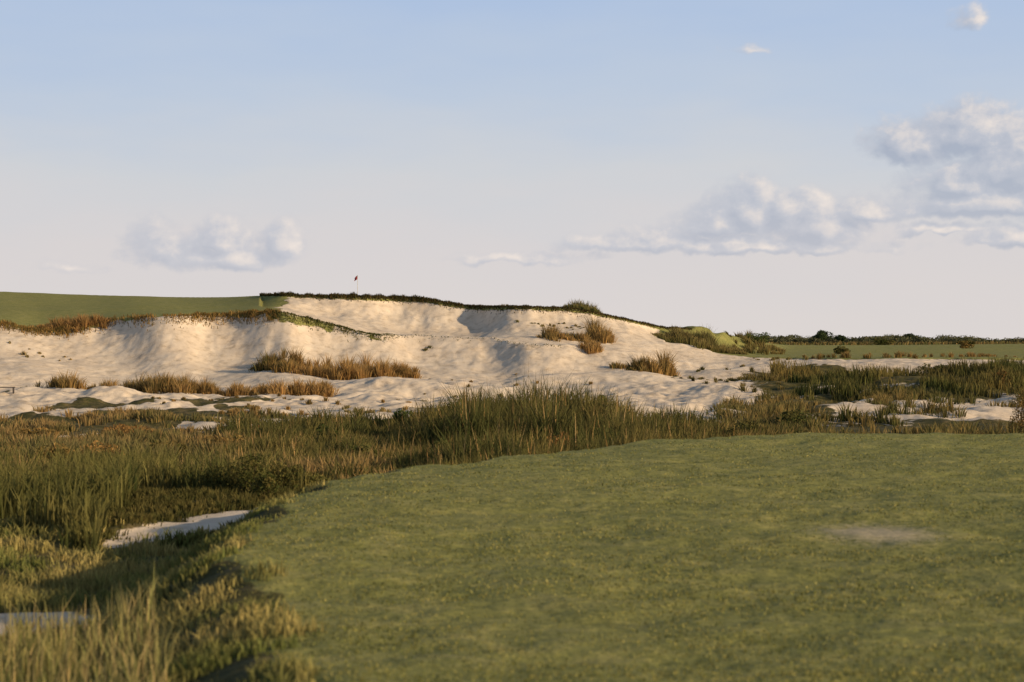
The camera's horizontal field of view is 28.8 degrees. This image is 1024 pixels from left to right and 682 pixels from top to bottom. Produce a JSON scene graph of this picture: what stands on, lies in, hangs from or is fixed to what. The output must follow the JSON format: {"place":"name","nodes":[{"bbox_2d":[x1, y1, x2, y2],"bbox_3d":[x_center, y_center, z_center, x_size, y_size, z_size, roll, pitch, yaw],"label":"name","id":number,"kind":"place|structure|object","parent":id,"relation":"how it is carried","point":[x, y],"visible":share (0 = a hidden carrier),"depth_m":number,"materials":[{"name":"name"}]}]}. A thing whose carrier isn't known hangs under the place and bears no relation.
{"place":"outdoors","nodes":[
{"label":"outdoors","id":0,"kind":"place"},
{"bbox_2d":[0,292,1023,681],"bbox_3d":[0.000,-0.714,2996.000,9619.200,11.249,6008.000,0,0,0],"label":"ground","id":1,"kind":"structure","parent":0,"point":[500,348],"depth_m":29.12,"materials":[{"name":"green plant"}]},
{"bbox_2d":[1,443,30,454],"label":"shrub","id":2,"kind":"object","parent":1,"relation":"on","point":[12,444],"visible":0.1,"depth_m":70.21,"materials":[{"name":"green plant"}]},
{"bbox_2d":[18,427,62,437],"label":"shrub","id":3,"kind":"object","parent":1,"relation":"on","point":[32,432],"visible":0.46,"depth_m":83.91,"materials":[{"name":"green plant"}]},
{"bbox_2d":[32,442,72,463],"bbox_3d":[-14.275,3.635,61.889,1.436,1.001,1.456,0,0,0],"label":"shrub","id":4,"kind":"object","parent":1,"relation":"on","point":[54,446],"visible":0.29,"depth_m":61.71,"materials":[{"name":"green plant"}]},
{"bbox_2d":[74,440,124,454],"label":"shrub","id":5,"kind":"object","parent":1,"relation":"on","point":[101,446],"visible":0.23,"depth_m":65.89,"materials":[{"name":"green plant"}]},
{"bbox_2d":[101,423,154,435],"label":"shrub","id":6,"kind":"object","parent":1,"relation":"on","point":[125,428],"visible":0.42,"depth_m":87.91,"materials":[{"name":"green plant"}]},
{"bbox_2d":[0,477,329,681],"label":"tall grass","id":7,"kind":"structure","parent":1,"relation":"on","point":[51,653],"depth_m":20.70,"materials":[{"name":"green plant"}]},
{"bbox_2d":[149,440,187,452],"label":"shrub","id":8,"kind":"object","parent":1,"relation":"on","point":[160,441],"visible":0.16,"depth_m":69.86,"materials":[{"name":"green plant"}]},
{"bbox_2d":[174,465,202,488],"bbox_3d":[-8.145,3.572,49.950,0.917,0.870,1.034,0,0,-38],"label":"shrub","id":9,"kind":"object","parent":1,"relation":"on","point":[190,476],"visible":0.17,"depth_m":49.86,"materials":[{"name":"green plant"}]},
{"bbox_2d":[197,460,241,489],"bbox_3d":[-6.985,3.410,48.028,1.008,1.069,1.228,0,0,-30],"label":"shrub","id":10,"kind":"object","parent":1,"relation":"on","point":[208,478],"visible":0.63,"depth_m":47.93,"materials":[{"name":"green plant"}]},
{"bbox_2d":[200,433,248,445],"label":"shrub","id":11,"kind":"object","parent":1,"relation":"on","point":[225,438],"visible":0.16,"depth_m":75.77,"materials":[{"name":"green plant"}]},
{"bbox_2d":[224,453,270,493],"bbox_3d":[-6.181,3.223,47.081,0.970,1.212,1.239,0,0,-35],"label":"shrub","id":12,"kind":"object","parent":1,"relation":"on","point":[245,475],"visible":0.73,"depth_m":46.91,"materials":[{"name":"green plant"}]},
{"bbox_2d":[248,470,278,498],"bbox_3d":[-5.650,3.352,44.953,0.647,0.862,0.946,0,0,-27],"label":"shrub","id":13,"kind":"object","parent":1,"relation":"on","point":[264,484],"visible":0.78,"depth_m":44.85,"materials":[{"name":"green plant"}]},
{"bbox_2d":[267,461,303,491],"bbox_3d":[-5.402,3.331,47.449,0.917,0.975,1.284,0,0,0],"label":"shrub","id":14,"kind":"object","parent":1,"relation":"on","point":[285,473],"visible":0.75,"depth_m":47.26,"materials":[{"name":"green plant"}]},
{"bbox_2d":[302,471,329,487],"bbox_3d":[-4.777,3.511,47.942,0.740,0.751,0.852,0,0,38],"label":"shrub","id":15,"kind":"object","parent":1,"relation":"on","point":[313,477],"visible":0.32,"depth_m":47.81,"materials":[{"name":"green plant"}]},
{"bbox_2d":[316,423,340,441],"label":"shrub","id":16,"kind":"object","parent":1,"relation":"on","point":[326,428],"visible":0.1,"depth_m":74.09,"materials":[{"name":"green plant"}]},
{"bbox_2d":[347,444,379,456],"bbox_3d":[-4.455,3.622,59.904,1.055,1.072,1.155,0,0,0],"label":"shrub","id":17,"kind":"object","parent":1,"relation":"on","point":[363,448],"visible":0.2,"depth_m":59.75,"materials":[{"name":"green plant"}]},
{"bbox_2d":[392,409,413,424],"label":"shrub","id":18,"kind":"object","parent":1,"relation":"on","point":[398,417],"visible":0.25,"depth_m":89.98,"materials":[{"name":"green plant"}]},
{"bbox_2d":[430,438,452,447],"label":"shrub","id":19,"kind":"object","parent":1,"relation":"on","point":[436,442],"visible":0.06,"depth_m":63.87,"materials":[{"name":"green plant"}]},
{"bbox_2d":[0,291,1015,419],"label":"dune grass","id":20,"kind":"structure","parent":1,"relation":"on","point":[294,363],"depth_m":181.47,"materials":[{"name":"brown"}]},
{"bbox_2d":[0,354,1023,551],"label":"reeds","id":21,"kind":"object","parent":1,"relation":"on","point":[72,502],"visible":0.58,"depth_m":67.81,"materials":[{"name":"green plant"}]},
{"bbox_2d":[0,385,1023,548],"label":"rough grass","id":22,"kind":"structure","parent":1,"relation":"on","point":[155,504],"depth_m":83.43,"materials":[{"name":"brown"}]},
{"bbox_2d":[546,431,572,447],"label":"shrub","id":23,"kind":"object","parent":1,"relation":"on","point":[563,432],"visible":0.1,"depth_m":65.96,"materials":[{"name":"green plant"}]},
{"bbox_2d":[597,425,616,439],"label":"shrub","id":24,"kind":"object","parent":1,"relation":"on","point":[607,430],"visible":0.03,"depth_m":69.82,"materials":[{"name":"green plant"}]},
{"bbox_2d":[681,434,700,438],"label":"shrub","id":25,"kind":"object","parent":1,"relation":"on","point":[689,435],"visible":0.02,"depth_m":72.26,"materials":[{"name":"green plant"}]},
{"bbox_2d":[724,420,766,434],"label":"shrub","id":26,"kind":"object","parent":1,"relation":"on","point":[742,426],"visible":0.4,"depth_m":81.97,"materials":[{"name":"green plant"}]},
{"bbox_2d":[744,332,770,343],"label":"shrub","id":27,"kind":"object","parent":1,"relation":"on","point":[760,336],"visible":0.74,"depth_m":239.22,"materials":[{"name":"green plant"}]},
{"bbox_2d":[769,409,815,425],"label":"shrub","id":28,"kind":"object","parent":1,"relation":"on","point":[793,415],"visible":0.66,"depth_m":94.71,"materials":[{"name":"green plant"}]},
{"bbox_2d":[813,330,832,340],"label":"tree","id":29,"kind":"object","parent":1,"relation":"on","point":[823,335],"visible":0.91,"depth_m":478.81,"materials":[{"name":"green plant"}]},
{"bbox_2d":[834,335,845,341],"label":"tree","id":30,"kind":"object","parent":1,"relation":"on","point":[842,338],"visible":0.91,"depth_m":498.98,"materials":[{"name":"green plant"}]},
{"bbox_2d":[833,345,850,353],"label":"shrub","id":31,"kind":"object","parent":1,"relation":"on","point":[838,350],"visible":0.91,"depth_m":224.58,"materials":[{"name":"green plant"}]},
{"bbox_2d":[733,334,1023,343],"bbox_3d":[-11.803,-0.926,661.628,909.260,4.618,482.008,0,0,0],"label":"tree line","id":32,"kind":"object","parent":1,"relation":"on","point":[904,338],"visible":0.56,"depth_m":516.33,"materials":[{"name":"green plant"}]},
{"bbox_2d":[872,336,894,344],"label":"shrub","id":33,"kind":"object","parent":1,"relation":"on","point":[881,342],"visible":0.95,"depth_m":299.13,"materials":[{"name":"green plant"}]},
{"bbox_2d":[768,340,1023,344],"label":"field scrub","id":34,"kind":"object","parent":1,"relation":"on","point":[872,343],"visible":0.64,"depth_m":336.67,"materials":[{"name":"green plant"}]},
{"bbox_2d":[906,333,919,337],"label":"tree","id":35,"kind":"object","parent":1,"relation":"on","point":[911,334],"visible":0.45,"depth_m":618.48,"materials":[{"name":"green plant"}]},
{"bbox_2d":[915,363,946,375],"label":"shrub","id":36,"kind":"object","parent":1,"relation":"on","point":[923,367],"visible":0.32,"depth_m":164.46,"materials":[{"name":"green plant"}]},
{"bbox_2d":[956,339,974,348],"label":"shrub","id":37,"kind":"object","parent":1,"relation":"on","point":[964,343],"visible":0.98,"depth_m":259.52,"materials":[{"name":"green plant"}]},
{"bbox_2d":[987,370,1012,384],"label":"shrub","id":38,"kind":"object","parent":1,"relation":"on","point":[1004,376],"visible":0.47,"depth_m":149.78,"materials":[{"name":"green plant"}]},
{"bbox_2d":[1007,386,1023,432],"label":"shrub","id":39,"kind":"object","parent":1,"relation":"on","point":[1018,411],"visible":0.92,"depth_m":83.80,"materials":[{"name":"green plant"}]},
{"bbox_2d":[1017,418,1023,432],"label":"shrub","id":40,"kind":"object","parent":1,"relation":"on","point":[1020,425],"visible":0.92,"depth_m":80.25,"materials":[{"name":"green plant"}]},
{"bbox_2d":[0,0,1023,339],"label":"sky","id":41,"kind":"structure","parent":0,"point":[848,168],"materials":[{"name":"blue"}]},
{"bbox_2d":[214,432,1023,681],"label":"turf grass","id":42,"kind":"structure","parent":0,"point":[562,666],"depth_m":21.20,"materials":[{"name":"green plant"}]}
]}

